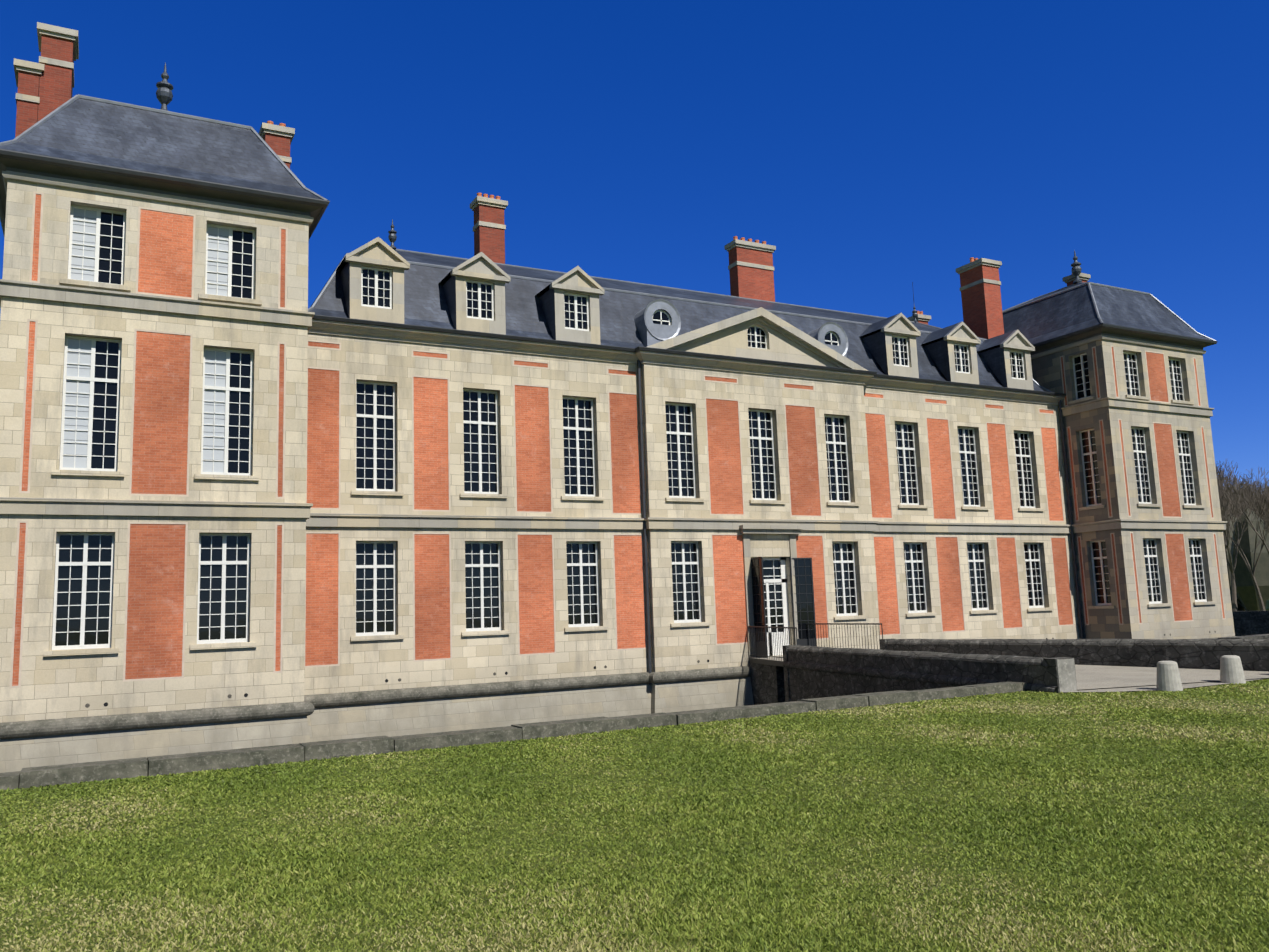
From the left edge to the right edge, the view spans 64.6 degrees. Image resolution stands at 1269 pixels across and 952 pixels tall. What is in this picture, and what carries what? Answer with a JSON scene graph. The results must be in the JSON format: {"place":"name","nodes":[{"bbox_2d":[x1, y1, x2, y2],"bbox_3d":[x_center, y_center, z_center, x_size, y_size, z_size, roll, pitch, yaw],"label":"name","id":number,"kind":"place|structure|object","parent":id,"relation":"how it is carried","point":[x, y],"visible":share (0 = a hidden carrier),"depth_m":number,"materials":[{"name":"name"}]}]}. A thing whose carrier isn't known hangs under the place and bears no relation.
{"place":"outdoors","nodes":[
{"label":"outdoors","id":0,"kind":"place"},
{"bbox_2d":[0,678,1268,951],"bbox_3d":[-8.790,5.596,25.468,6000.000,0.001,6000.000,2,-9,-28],"label":"lawn ground","id":1,"kind":"structure","parent":0,"point":[568,824],"depth_m":7.96,"materials":[{"name":"green plant"}]},
{"bbox_2d":[0,611,1268,789],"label":"moat walls","id":2,"kind":"structure","parent":1,"relation":"on","point":[1251,624],"depth_m":14.30,"materials":[{"name":"stone"}]},
{"bbox_2d":[748,623,1268,704],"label":"bridge","id":3,"kind":"structure","parent":1,"relation":"on","point":[795,672],"depth_m":24.06,"materials":[{"name":"stone"}]},
{"bbox_2d":[1219,492,1234,519],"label":"tree","id":4,"kind":"object","parent":1,"relation":"on","point":[1226,506],"visible":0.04,"depth_m":77.77,"materials":[{"name":"brown plant"}]},
{"bbox_2d":[1217,466,1247,552],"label":"tree","id":5,"kind":"object","parent":1,"relation":"on","point":[1229,515],"visible":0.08,"depth_m":85.92,"materials":[{"name":"brown plant"}]},
{"bbox_2d":[1215,459,1264,610],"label":"tree","id":6,"kind":"object","parent":1,"relation":"on","point":[1232,570],"visible":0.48,"depth_m":72.23,"materials":[{"name":"brown plant"}]},
{"bbox_2d":[1216,465,1268,553],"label":"tree","id":7,"kind":"object","parent":1,"relation":"on","point":[1250,493],"visible":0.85,"depth_m":70.76,"materials":[{"name":"brown plant"}]},
{"bbox_2d":[1220,480,1268,610],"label":"tree","id":8,"kind":"object","parent":1,"relation":"on","point":[1261,602],"visible":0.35,"depth_m":78.98,"materials":[{"name":"brown plant"}]},
{"bbox_2d":[1224,477,1267,520],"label":"tree","id":9,"kind":"object","parent":1,"relation":"on","point":[1250,495],"visible":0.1,"depth_m":98.01,"materials":[{"name":"brown plant"}]},
{"bbox_2d":[1223,506,1268,610],"bbox_3d":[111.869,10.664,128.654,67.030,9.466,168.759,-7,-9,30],"label":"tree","id":10,"kind":"object","parent":1,"relation":"on","point":[1247,598],"visible":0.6,"depth_m":81.72,"materials":[{"name":"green plant"}]},
{"bbox_2d":[1224,484,1268,523],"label":"tree","id":11,"kind":"object","parent":1,"relation":"on","point":[1267,513],"depth_m":104.46,"materials":[{"name":"brown plant"}]},
{"bbox_2d":[0,0,1268,489],"label":"sky","id":12,"kind":"structure","parent":0,"point":[881,147],"materials":[{"name":"blue"}]},
{"bbox_2d":[1070,678,1265,691],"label":"gravel path","id":13,"kind":"structure","parent":0,"point":[1153,687],"depth_m":19.32,"materials":[{"name":"beige gravel"}]},
{"bbox_2d":[1156,661,1182,690],"bbox_3d":[10.002,3.748,18.790,0.450,0.565,0.450,2,-9,-28],"label":"bollard","id":14,"kind":"object","parent":13,"relation":"on","point":[1168,677],"visible":0.96,"depth_m":18.64,"materials":[{"name":"stone"}]},
{"bbox_2d":[1220,655,1245,683],"bbox_3d":[11.769,3.818,19.766,0.450,0.565,0.450,2,-9,-28],"label":"bollard","id":15,"kind":"object","parent":13,"relation":"on","point":[1231,669],"visible":0.96,"depth_m":19.62,"materials":[{"name":"stone"}]},
{"label":"moat water","id":16,"kind":"structure","parent":0,"visible":0},
{"bbox_2d":[0,179,1234,722],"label":"chateau walls","id":17,"kind":"structure","parent":16,"relation":"on","point":[304,639],"depth_m":28.76,"materials":[{"name":"beige stone"}]},
{"bbox_2d":[0,62,1215,391],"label":"roof","id":18,"kind":"structure","parent":17,"relation":"on","point":[114,134],"depth_m":31.41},
{"bbox_2d":[13,22,1090,338],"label":"chimneys","id":19,"kind":"object","parent":18,"relation":"on","point":[45,84],"visible":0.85,"depth_m":36.06,"materials":[{"name":"red brick"}]},
{"bbox_2d":[0,149,1235,772],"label":"stone trim","id":20,"kind":"structure","parent":17,"relation":"attached to","point":[306,719],"depth_m":27.63,"materials":[{"name":"beige stone"}]},
{"bbox_2d":[52,205,1206,657],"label":"windows","id":21,"kind":"structure","parent":17,"relation":"in","point":[84,561],"depth_m":28.54,"materials":[{"name":"glass"}]}
]}

